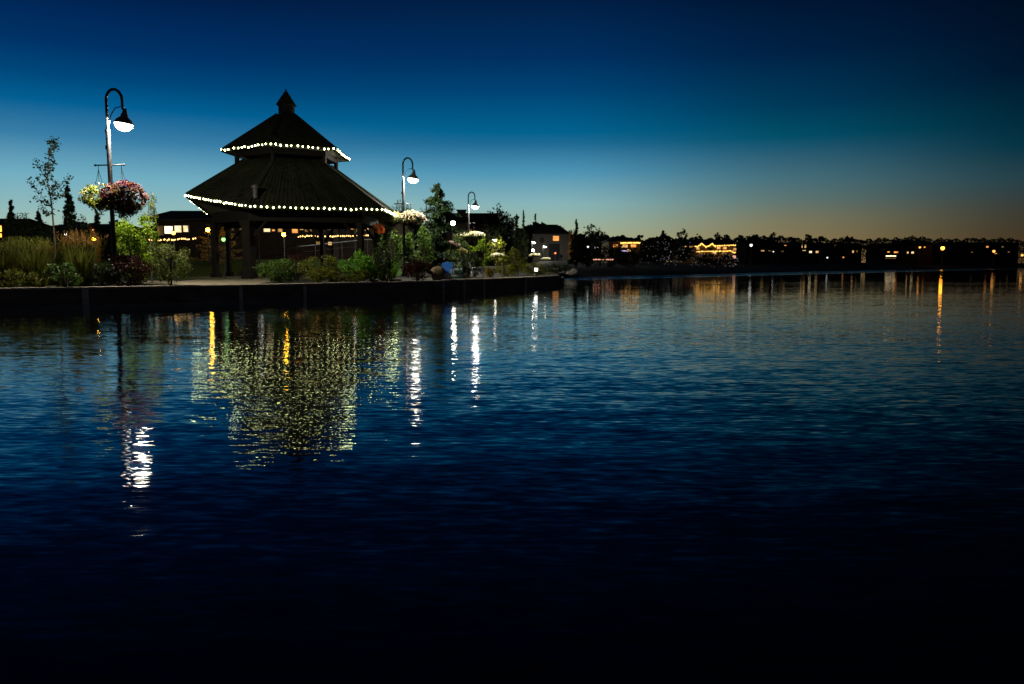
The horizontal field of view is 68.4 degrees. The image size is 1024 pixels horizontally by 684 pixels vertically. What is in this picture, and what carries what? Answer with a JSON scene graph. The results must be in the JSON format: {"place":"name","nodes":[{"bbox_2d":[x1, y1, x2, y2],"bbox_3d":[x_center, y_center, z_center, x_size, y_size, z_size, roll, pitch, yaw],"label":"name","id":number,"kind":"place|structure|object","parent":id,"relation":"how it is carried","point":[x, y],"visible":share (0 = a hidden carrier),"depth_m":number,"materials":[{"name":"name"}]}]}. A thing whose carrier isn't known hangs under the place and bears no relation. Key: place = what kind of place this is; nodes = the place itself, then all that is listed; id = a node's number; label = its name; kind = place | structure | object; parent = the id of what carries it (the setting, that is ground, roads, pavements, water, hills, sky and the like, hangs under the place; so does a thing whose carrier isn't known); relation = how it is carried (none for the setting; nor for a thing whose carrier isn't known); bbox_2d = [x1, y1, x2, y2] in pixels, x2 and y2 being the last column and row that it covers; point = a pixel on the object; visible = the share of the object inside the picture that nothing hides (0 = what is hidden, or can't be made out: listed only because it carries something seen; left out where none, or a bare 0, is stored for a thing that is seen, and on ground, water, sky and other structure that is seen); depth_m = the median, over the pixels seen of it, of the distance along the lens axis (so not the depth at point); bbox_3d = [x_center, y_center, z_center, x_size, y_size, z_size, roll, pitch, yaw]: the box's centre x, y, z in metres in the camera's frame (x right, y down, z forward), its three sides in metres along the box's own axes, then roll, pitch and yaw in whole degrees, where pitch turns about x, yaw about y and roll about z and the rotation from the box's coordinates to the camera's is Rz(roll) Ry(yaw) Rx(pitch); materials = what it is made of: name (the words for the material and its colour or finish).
{"place":"outdoors","nodes":[
{"label":"outdoors","id":0,"kind":"place"},
{"bbox_2d":[5,236,57,286],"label":"ornamental grass","id":1,"kind":"object","parent":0,"point":[37,264],"depth_m":27.80,"materials":[{"name":"green plant"}]},
{"bbox_2d":[38,240,73,284],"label":"ornamental grass","id":2,"kind":"object","parent":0,"point":[56,261],"depth_m":29.12,"materials":[{"name":"green plant"}]},
{"bbox_2d":[132,279,270,284],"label":"gazebo path","id":3,"kind":"structure","parent":0,"point":[217,281],"depth_m":33.23,"materials":[{"name":"concrete"}]},
{"bbox_2d":[148,241,193,284],"bbox_3d":[-13.064,-2.998,28.901,1.760,1.716,1.540,0,6,0],"label":"variegated shrub","id":4,"kind":"object","parent":3,"relation":"on","point":[180,270],"visible":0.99,"depth_m":28.69,"materials":[{"name":"green plant"}]},
{"bbox_2d":[1,259,428,278],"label":"lawn","id":5,"kind":"structure","parent":0,"point":[202,268],"depth_m":57.02,"materials":[{"name":"green plant"}]},
{"bbox_2d":[30,219,65,260],"bbox_3d":[-27.553,-5.510,44.666,2.307,3.473,1.868,3,7,26],"label":"shrub","id":6,"kind":"object","parent":5,"relation":"on","point":[48,233],"visible":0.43,"depth_m":44.39,"materials":[{"name":"green plant"}]},
{"bbox_2d":[57,204,96,260],"bbox_3d":[-24.706,-5.659,42.642,1.959,4.182,1.754,0,6,0],"label":"shrub","id":7,"kind":"object","parent":5,"relation":"on","point":[72,226],"visible":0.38,"depth_m":42.53,"materials":[{"name":"green plant"}]},
{"bbox_2d":[87,223,101,261],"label":"shrub","id":8,"kind":"object","parent":5,"relation":"on","point":[99,249],"visible":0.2,"depth_m":59.59,"materials":[{"name":"green plant"}]},
{"bbox_2d":[379,225,402,275],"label":"shrub","id":9,"kind":"object","parent":5,"relation":"on","point":[394,241],"visible":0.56,"depth_m":50.11,"materials":[{"name":"green plant"}]},
{"bbox_2d":[20,275,553,287],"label":"promenade path","id":10,"kind":"structure","parent":0,"point":[289,283],"depth_m":31.77,"materials":[{"name":"concrete"}]},
{"bbox_2d":[0,268,33,287],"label":"leafy perennial","id":11,"kind":"object","parent":10,"relation":"on","point":[13,274],"visible":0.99,"depth_m":25.95,"materials":[{"name":"green plant"}]},
{"bbox_2d":[24,272,57,286],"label":"leafy perennial","id":12,"kind":"object","parent":10,"relation":"on","point":[36,280],"visible":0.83,"depth_m":26.32,"materials":[{"name":"green plant"}]},
{"bbox_2d":[42,262,82,286],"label":"leafy perennial","id":13,"kind":"object","parent":10,"relation":"on","point":[49,271],"visible":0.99,"depth_m":26.42,"materials":[{"name":"green plant"}]},
{"bbox_2d":[346,269,370,281],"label":"hedge plant","id":14,"kind":"object","parent":10,"relation":"on","point":[356,276],"visible":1,"depth_m":34.06,"materials":[{"name":"green plant"}]},
{"bbox_2d":[442,262,454,279],"bbox_3d":[-3.408,-3.676,38.915,0.810,0.936,0.795,1,6,8],"label":"deck chair","id":15,"kind":"object","parent":10,"relation":"on","point":[449,271],"visible":0.8,"depth_m":39.13,"materials":[{"name":"blue fabric"}]},
{"bbox_2d":[452,262,468,278],"bbox_3d":[-2.789,-3.809,40.144,0.932,0.935,0.801,0,6,-4],"label":"lounge chair","id":16,"kind":"object","parent":10,"relation":"on","point":[458,270],"visible":0.66,"depth_m":40.28,"materials":[{"name":"green fabric"}]},
{"bbox_2d":[0,268,1023,683],"bbox_3d":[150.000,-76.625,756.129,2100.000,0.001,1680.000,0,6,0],"label":"lake water","id":17,"kind":"structure","parent":0,"point":[764,478],"depth_m":4.79,"materials":[{"name":"blue liquid"}]},
{"bbox_2d":[0,261,1023,287],"bbox_3d":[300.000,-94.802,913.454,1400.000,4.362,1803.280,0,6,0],"label":"ground","id":18,"kind":"structure","parent":0,"point":[663,268],"depth_m":127.83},
{"bbox_2d":[6,199,18,257],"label":"columnar conifer","id":19,"kind":"object","parent":18,"relation":"on","point":[11,207],"visible":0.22,"depth_m":69.02,"materials":[{"name":"green plant"}]},
{"bbox_2d":[0,237,26,286],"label":"ornamental grass","id":20,"kind":"object","parent":18,"relation":"on","point":[6,261],"depth_m":27.30,"materials":[{"name":"green plant"}]},
{"bbox_2d":[1,212,37,267],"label":"shrub","id":21,"kind":"object","parent":18,"relation":"on","point":[10,232],"visible":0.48,"depth_m":45.31,"materials":[{"name":"green plant"}]},
{"bbox_2d":[0,219,50,258],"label":"house","id":22,"kind":"structure","parent":18,"relation":"on","point":[32,221],"depth_m":87.05,"materials":[{"name":"black"}]},
{"bbox_2d":[33,209,45,256],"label":"columnar conifer","id":23,"kind":"object","parent":18,"relation":"on","point":[38,215],"visible":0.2,"depth_m":71.11,"materials":[{"name":"green plant"}]},
{"bbox_2d":[26,136,73,257],"bbox_3d":[-21.259,-6.074,34.581,1.546,6.679,3.670,-5,8,-40],"label":"young tree","id":24,"kind":"object","parent":18,"relation":"on","point":[47,167],"visible":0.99,"depth_m":34.41,"materials":[{"name":"green plant"}]},
{"bbox_2d":[62,184,77,259],"bbox_3d":[-36.035,-9.152,61.371,1.373,7.277,1.436,-4,7,-31],"label":"columnar conifer","id":25,"kind":"object","parent":18,"relation":"on","point":[68,196],"visible":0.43,"depth_m":61.11,"materials":[{"name":"green plant"}]},
{"bbox_2d":[54,228,107,286],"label":"ornamental grass","id":26,"kind":"object","parent":18,"relation":"on","point":[84,268],"depth_m":27.63,"materials":[{"name":"green plant"}]},
{"bbox_2d":[48,224,144,258],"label":"house","id":27,"kind":"structure","parent":18,"relation":"on","point":[106,228],"depth_m":91.34,"materials":[{"name":"brown"}]},
{"bbox_2d":[93,213,105,258],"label":"columnar conifer","id":28,"kind":"object","parent":18,"relation":"on","point":[97,228],"visible":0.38,"depth_m":71.20,"materials":[{"name":"green plant"}]},
{"bbox_2d":[90,259,117,285],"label":"shrub","id":29,"kind":"object","parent":18,"relation":"on","point":[106,276],"visible":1,"depth_m":27.65,"materials":[{"name":"green plant"}]},
{"bbox_2d":[94,88,133,283],"bbox_3d":[-15.652,-6.112,29.730,1.608,7.622,0.710,0,6,0],"label":"street lamp","id":30,"kind":"object","parent":18,"relation":"on","point":[123,122],"visible":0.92,"depth_m":29.49,"materials":[{"name":"metal"}]},
{"bbox_2d":[78,166,109,216],"bbox_3d":[-16.317,-5.935,29.733,1.478,2.012,1.448,-4,7,-35],"label":"hanging basket","id":31,"kind":"object","parent":30,"relation":"hanging from","point":[92,202],"visible":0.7,"depth_m":29.54,"materials":[{"name":"yellow plant"}]},
{"bbox_2d":[99,165,149,219],"bbox_3d":[-15.210,-5.865,29.519,1.885,2.146,1.722,0,6,0],"label":"hanging basket","id":32,"kind":"object","parent":30,"relation":"hanging from","point":[114,194],"visible":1,"depth_m":29.25,"materials":[{"name":"pink plant"}]},
{"bbox_2d":[104,253,157,285],"bbox_3d":[-14.548,-2.736,28.550,2.011,1.271,1.634,0,6,0],"label":"shrub","id":33,"kind":"object","parent":18,"relation":"on","point":[133,261],"visible":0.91,"depth_m":28.50,"materials":[{"name":"red plant"}]},
{"bbox_2d":[115,214,159,282],"bbox_3d":[-15.605,-3.887,31.426,1.878,2.965,1.888,0,6,0],"label":"shrub","id":34,"kind":"object","parent":18,"relation":"on","point":[125,227],"visible":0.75,"depth_m":31.23,"materials":[{"name":"green plant"}]},
{"bbox_2d":[138,193,158,281],"bbox_3d":[-15.957,-4.608,33.248,0.864,4.032,0.719,2,6,22],"label":"slender tree","id":35,"kind":"object","parent":18,"relation":"on","point":[150,208],"visible":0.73,"depth_m":33.10,"materials":[{"name":"green plant"}]},
{"bbox_2d":[188,224,242,263],"bbox_3d":[-23.149,-7.359,59.040,3.731,4.168,4.068,4,7,37],"label":"pine tree","id":36,"kind":"object","parent":18,"relation":"on","point":[222,233],"visible":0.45,"depth_m":58.77,"materials":[{"name":"green plant"}]},
{"bbox_2d":[252,258,301,281],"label":"shrub","id":37,"kind":"object","parent":18,"relation":"on","point":[270,268],"visible":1,"depth_m":33.68,"materials":[{"name":"green plant"}]},
{"bbox_2d":[0,275,563,306],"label":"retaining wall","id":38,"kind":"structure","parent":18,"relation":"on","point":[39,296],"depth_m":29.36,"materials":[{"name":"concrete"}]},
{"bbox_2d":[143,211,421,258],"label":"restaurant","id":39,"kind":"structure","parent":18,"relation":"on","point":[190,225],"depth_m":75.36,"materials":[{"name":"brown wood"}]},
{"bbox_2d":[333,229,338,258],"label":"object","id":40,"kind":"structure","parent":39,"relation":"in","point":[335,232],"depth_m":75.34,"materials":[{"name":"metal"}]},
{"bbox_2d":[186,89,394,278],"bbox_3d":[-13.763,-9.738,47.166,12.638,11.890,13.960,0,6,0],"label":"gazebo","id":41,"kind":"object","parent":18,"relation":"on","point":[276,176],"visible":0.95,"depth_m":44.00,"materials":[{"name":"brown wood"}]},
{"bbox_2d":[220,142,349,159],"bbox_3d":[-13.085,-11.536,45.445,8.041,0.225,3.557,-3,7,-30],"label":"light string","id":42,"kind":"object","parent":41,"relation":"attached to","point":[287,145],"visible":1,"depth_m":44.23,"materials":[{"name":"white"}]},
{"bbox_2d":[184,194,396,216],"bbox_3d":[-13.744,-8.246,45.564,12.771,1.024,10.600,0,6,0],"label":"light string","id":43,"kind":"object","parent":41,"relation":"attached to","point":[185,195],"visible":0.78,"depth_m":42.22,"materials":[{"name":"white"}]},
{"bbox_2d":[280,249,311,280],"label":"shrub","id":44,"kind":"object","parent":18,"relation":"on","point":[294,256],"visible":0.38,"depth_m":36.67,"materials":[{"name":"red plant"}]},
{"bbox_2d":[259,239,371,270],"bbox_3d":[-14.632,-6.564,57.834,9.263,2.814,0.521,-3,7,-26],"label":"handrail","id":45,"kind":"object","parent":18,"relation":"on","point":[310,251],"visible":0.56,"depth_m":57.38,"materials":[{"name":"metal"}]},
{"bbox_2d":[306,269,325,282],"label":"hedge plant","id":46,"kind":"object","parent":18,"relation":"on","point":[319,276],"visible":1,"depth_m":33.09,"materials":[{"name":"green plant"}]},
{"bbox_2d":[295,254,343,281],"bbox_3d":[-8.997,-3.436,35.064,2.123,1.333,1.860,4,7,35],"label":"shrub","id":47,"kind":"object","parent":18,"relation":"on","point":[332,262],"visible":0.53,"depth_m":34.95,"materials":[{"name":"green plant"}]},
{"bbox_2d":[326,271,348,282],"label":"hedge plant","id":48,"kind":"object","parent":18,"relation":"on","point":[343,277],"visible":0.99,"depth_m":33.73,"materials":[{"name":"green plant"}]},
{"bbox_2d":[339,248,379,281],"bbox_3d":[-7.038,-3.538,34.830,1.903,1.579,1.597,0,6,0],"label":"shrub","id":49,"kind":"object","parent":18,"relation":"on","point":[367,264],"visible":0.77,"depth_m":34.57,"materials":[{"name":"green plant"}]},
{"bbox_2d":[59,219,672,264],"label":"wood","id":50,"kind":"object","parent":18,"relation":"on","point":[528,227],"visible":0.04,"depth_m":262.97,"materials":[{"name":"green plant"}]},
{"bbox_2d":[367,271,383,281],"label":"hedge plant","id":51,"kind":"object","parent":18,"relation":"on","point":[376,276],"visible":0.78,"depth_m":34.83,"materials":[{"name":"green plant"}]},
{"bbox_2d":[372,223,384,264],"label":"flowering shrub","id":52,"kind":"object","parent":18,"relation":"on","point":[377,232],"visible":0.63,"depth_m":46.42,"materials":[{"name":"green plant"}]},
{"bbox_2d":[373,246,393,280],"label":"shrub","id":53,"kind":"object","parent":18,"relation":"on","point":[388,264],"visible":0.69,"depth_m":36.78,"materials":[{"name":"green plant"}]},
{"bbox_2d":[380,268,395,280],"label":"hedge plant","id":54,"kind":"object","parent":18,"relation":"on","point":[389,277],"visible":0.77,"depth_m":35.43,"materials":[{"name":"green plant"}]},
{"bbox_2d":[384,257,404,277],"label":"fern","id":55,"kind":"object","parent":18,"relation":"on","point":[394,268],"visible":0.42,"depth_m":38.35,"materials":[{"name":"green plant"}]},
{"bbox_2d":[392,197,409,248],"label":"tree","id":56,"kind":"object","parent":18,"relation":"on","point":[400,206],"visible":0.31,"depth_m":76.97,"materials":[{"name":"green plant"}]},
{"bbox_2d":[394,157,417,275],"bbox_3d":[-6.822,-8.078,48.728,1.608,7.622,0.710,0,6,0],"label":"street lamp","id":57,"kind":"object","parent":18,"relation":"on","point":[412,177],"visible":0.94,"depth_m":48.51,"materials":[{"name":"black metal"}]},
{"bbox_2d":[379,204,401,227],"bbox_3d":[-7.717,-8.079,48.611,1.797,1.632,1.664,0,6,0],"label":"hanging basket","id":58,"kind":"object","parent":57,"relation":"hanging from","point":[391,221],"visible":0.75,"depth_m":48.17,"materials":[{"name":"green plant"}]},
{"bbox_2d":[399,204,426,230],"bbox_3d":[-6.469,-8.052,48.644,1.923,1.732,1.715,0,6,0],"label":"hanging basket","id":59,"kind":"object","parent":57,"relation":"hanging from","point":[411,218],"visible":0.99,"depth_m":48.27,"materials":[{"name":"white plant"}]},
{"bbox_2d":[398,258,433,280],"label":"shrub","id":60,"kind":"object","parent":18,"relation":"on","point":[415,266],"visible":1,"depth_m":37.19,"materials":[{"name":"red plant"}]},
{"bbox_2d":[397,226,435,272],"bbox_3d":[-6.382,-6.113,50.542,2.679,3.472,2.432,0,6,0],"label":"shrub","id":61,"kind":"object","parent":18,"relation":"on","point":[409,254],"visible":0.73,"depth_m":50.30,"materials":[{"name":"green plant"}]},
{"bbox_2d":[431,266,444,279],"bbox_3d":[-3.831,-3.443,38.508,0.752,0.892,0.557,-2,6,-21],"label":"boulder","id":62,"kind":"object","parent":18,"relation":"on","point":[438,272],"visible":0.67,"depth_m":38.27,"materials":[{"name":"stone"}]},
{"bbox_2d":[413,183,471,272],"bbox_3d":[-5.224,-7.828,52.422,4.289,6.501,4.300,4,7,31],"label":"conifer","id":63,"kind":"object","parent":18,"relation":"on","point":[444,209],"visible":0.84,"depth_m":52.08,"materials":[{"name":"green plant"}]},
{"bbox_2d":[445,234,468,265],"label":"flowering shrub","id":64,"kind":"object","parent":18,"relation":"on","point":[460,250],"visible":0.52,"depth_m":68.10,"materials":[{"name":"green plant"}]},
{"bbox_2d":[454,249,482,277],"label":"shrub","id":65,"kind":"object","parent":18,"relation":"on","point":[467,269],"visible":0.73,"depth_m":46.19,"materials":[{"name":"green plant"}]},
{"bbox_2d":[462,192,478,261],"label":"street lamp","id":66,"kind":"object","parent":18,"relation":"on","point":[475,205],"visible":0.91,"depth_m":70.99,"materials":[{"name":"black metal"}]},
{"bbox_2d":[468,225,484,239],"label":"hanging basket","id":67,"kind":"object","parent":66,"relation":"hanging from","point":[474,235],"visible":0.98,"depth_m":70.89,"materials":[{"name":"white plant"}]},
{"bbox_2d":[445,209,495,265],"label":"lakeside building","id":68,"kind":"structure","parent":18,"relation":"on","point":[478,220],"depth_m":184.64,"materials":[{"name":"brown"}]},
{"bbox_2d":[469,237,491,272],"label":"shrub","id":69,"kind":"object","parent":18,"relation":"on","point":[487,246],"visible":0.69,"depth_m":69.33,"materials":[{"name":"green plant"}]},
{"bbox_2d":[484,267,493,277],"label":"shrub","id":70,"kind":"object","parent":18,"relation":"on","point":[490,274],"visible":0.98,"depth_m":45.25,"materials":[{"name":"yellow plant"}]},
{"bbox_2d":[483,203,509,265],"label":"tree","id":71,"kind":"object","parent":18,"relation":"on","point":[493,222],"visible":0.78,"depth_m":173.39,"materials":[{"name":"green plant"}]},
{"bbox_2d":[485,235,507,265],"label":"shrub","id":72,"kind":"object","parent":18,"relation":"on","point":[498,241],"visible":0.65,"depth_m":170.56,"materials":[{"name":"green plant"}]},
{"bbox_2d":[493,264,516,275],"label":"shrub","id":73,"kind":"object","parent":18,"relation":"on","point":[509,269],"visible":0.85,"depth_m":51.53,"materials":[{"name":"green plant"}]},
{"bbox_2d":[500,211,519,265],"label":"tree","id":74,"kind":"object","parent":18,"relation":"on","point":[510,243],"visible":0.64,"depth_m":177.61,"materials":[{"name":"green plant"}]},
{"bbox_2d":[503,246,527,274],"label":"shrub","id":75,"kind":"object","parent":18,"relation":"on","point":[514,256],"visible":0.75,"depth_m":57.39,"materials":[{"name":"green plant"}]},
{"bbox_2d":[509,226,529,262],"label":"shrub","id":76,"kind":"object","parent":18,"relation":"on","point":[524,243],"visible":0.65,"depth_m":200.45,"materials":[{"name":"green plant"}]},
{"bbox_2d":[520,262,549,274],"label":"shrub","id":77,"kind":"object","parent":18,"relation":"on","point":[540,271],"visible":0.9,"depth_m":55.54,"materials":[{"name":"green plant"}]},
{"bbox_2d":[531,225,569,261],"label":"grey house","id":78,"kind":"structure","parent":18,"relation":"on","point":[554,238],"depth_m":240.18,"materials":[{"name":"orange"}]},
{"bbox_2d":[549,244,559,260],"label":"door","id":79,"kind":"structure","parent":78,"relation":"in","point":[553,248],"depth_m":240.24,"materials":[{"name":"metal"}]},
{"bbox_2d":[543,264,571,272],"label":"shrub","id":80,"kind":"object","parent":18,"relation":"on","point":[564,268],"visible":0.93,"depth_m":75.15,"materials":[{"name":"green plant"}]},
{"bbox_2d":[568,229,574,258],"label":"shrub","id":81,"kind":"object","parent":18,"relation":"on","point":[570,239],"visible":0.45,"depth_m":233.76,"materials":[{"name":"green plant"}]},
{"bbox_2d":[565,268,578,276],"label":"boulder","id":82,"kind":"object","parent":18,"relation":"on","point":[573,272],"visible":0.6,"depth_m":81.23,"materials":[{"name":"stone"}]},
{"bbox_2d":[565,219,583,266],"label":"conifer","id":83,"kind":"object","parent":18,"relation":"on","point":[575,260],"visible":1,"depth_m":107.00,"materials":[{"name":"green plant"}]},
{"bbox_2d":[572,231,601,266],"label":"bush","id":84,"kind":"object","parent":18,"relation":"on","point":[586,257],"visible":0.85,"depth_m":110.45,"materials":[{"name":"black plant"}]},
{"bbox_2d":[582,224,597,265],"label":"tree","id":85,"kind":"object","parent":18,"relation":"on","point":[591,227],"visible":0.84,"depth_m":116.91,"materials":[{"name":"green plant"}]},
{"bbox_2d":[594,227,606,265],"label":"tree","id":86,"kind":"object","parent":18,"relation":"on","point":[598,233],"visible":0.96,"depth_m":118.98,"materials":[{"name":"green plant"}]},
{"bbox_2d":[597,242,625,267],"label":"bush","id":87,"kind":"object","parent":18,"relation":"on","point":[610,252],"visible":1,"depth_m":110.57,"materials":[{"name":"black plant"}]},
{"bbox_2d":[599,237,641,263],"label":"waterside building","id":88,"kind":"structure","parent":18,"relation":"on","point":[610,242],"depth_m":148.91,"materials":[{"name":"black"}]},
{"bbox_2d":[618,246,642,267],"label":"bush","id":89,"kind":"object","parent":18,"relation":"on","point":[634,256],"visible":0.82,"depth_m":112.69,"materials":[{"name":"black plant"}]},
{"bbox_2d":[638,236,670,267],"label":"fairy light tree","id":90,"kind":"object","parent":18,"relation":"on","point":[662,250],"visible":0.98,"depth_m":116.62,"materials":[{"name":"black plant"}]},
{"bbox_2d":[666,239,698,267],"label":"fairy light tree","id":91,"kind":"object","parent":18,"relation":"on","point":[684,253],"visible":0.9,"depth_m":120.22,"materials":[{"name":"black plant"}]},
{"bbox_2d":[673,240,737,263],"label":"light outlined house","id":92,"kind":"structure","parent":18,"relation":"on","point":[707,243],"depth_m":180.80,"materials":[{"name":"brown"}]},
{"bbox_2d":[694,252,742,268],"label":"shrub","id":93,"kind":"object","parent":18,"relation":"on","point":[704,260],"visible":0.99,"depth_m":126.73,"materials":[{"name":"black plant"}]},
{"bbox_2d":[735,240,778,263],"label":"shore house","id":94,"kind":"structure","parent":18,"relation":"on","point":[762,251],"depth_m":203.76,"materials":[{"name":"brown"}]},
{"bbox_2d":[777,242,800,263],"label":"shore house","id":95,"kind":"structure","parent":18,"relation":"on","point":[787,252],"depth_m":220.59,"materials":[{"name":"black"}]},
{"bbox_2d":[590,234,1023,261],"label":"treeline","id":96,"kind":"object","parent":18,"relation":"on","point":[884,240],"visible":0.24,"depth_m":324.62,"materials":[{"name":"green plant"}]},
{"bbox_2d":[798,243,824,263],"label":"shore house","id":97,"kind":"structure","parent":18,"relation":"on","point":[814,253],"depth_m":230.53,"materials":[{"name":"brown"}]},
{"bbox_2d":[822,243,863,264],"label":"shore house","id":98,"kind":"structure","parent":18,"relation":"on","point":[835,253],"depth_m":244.47,"materials":[{"name":"brown"}]},
{"bbox_2d":[865,244,901,264],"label":"shore house","id":99,"kind":"structure","parent":18,"relation":"on","point":[889,254],"depth_m":256.50,"materials":[{"name":"black"}]},
{"bbox_2d":[893,241,933,264],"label":"shore house","id":100,"kind":"structure","parent":18,"relation":"on","point":[909,252],"depth_m":266.38,"materials":[{"name":"brown"}]},
{"bbox_2d":[931,243,956,264],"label":"shore house","id":101,"kind":"structure","parent":18,"relation":"on","point":[949,254],"depth_m":280.29,"materials":[{"name":"black"}]},
{"bbox_2d":[951,242,978,264],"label":"shore house","id":102,"kind":"structure","parent":18,"relation":"on","point":[965,253],"depth_m":290.27,"materials":[{"name":"brown"}]},
{"bbox_2d":[973,242,1020,266],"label":"shore house","id":103,"kind":"structure","parent":18,"relation":"on","point":[1005,253],"depth_m":298.18,"materials":[{"name":"black"}]},
{"bbox_2d":[0,0,1023,262],"label":"sky","id":104,"kind":"structure","parent":0,"point":[830,119],"materials":[{"name":"blue"}]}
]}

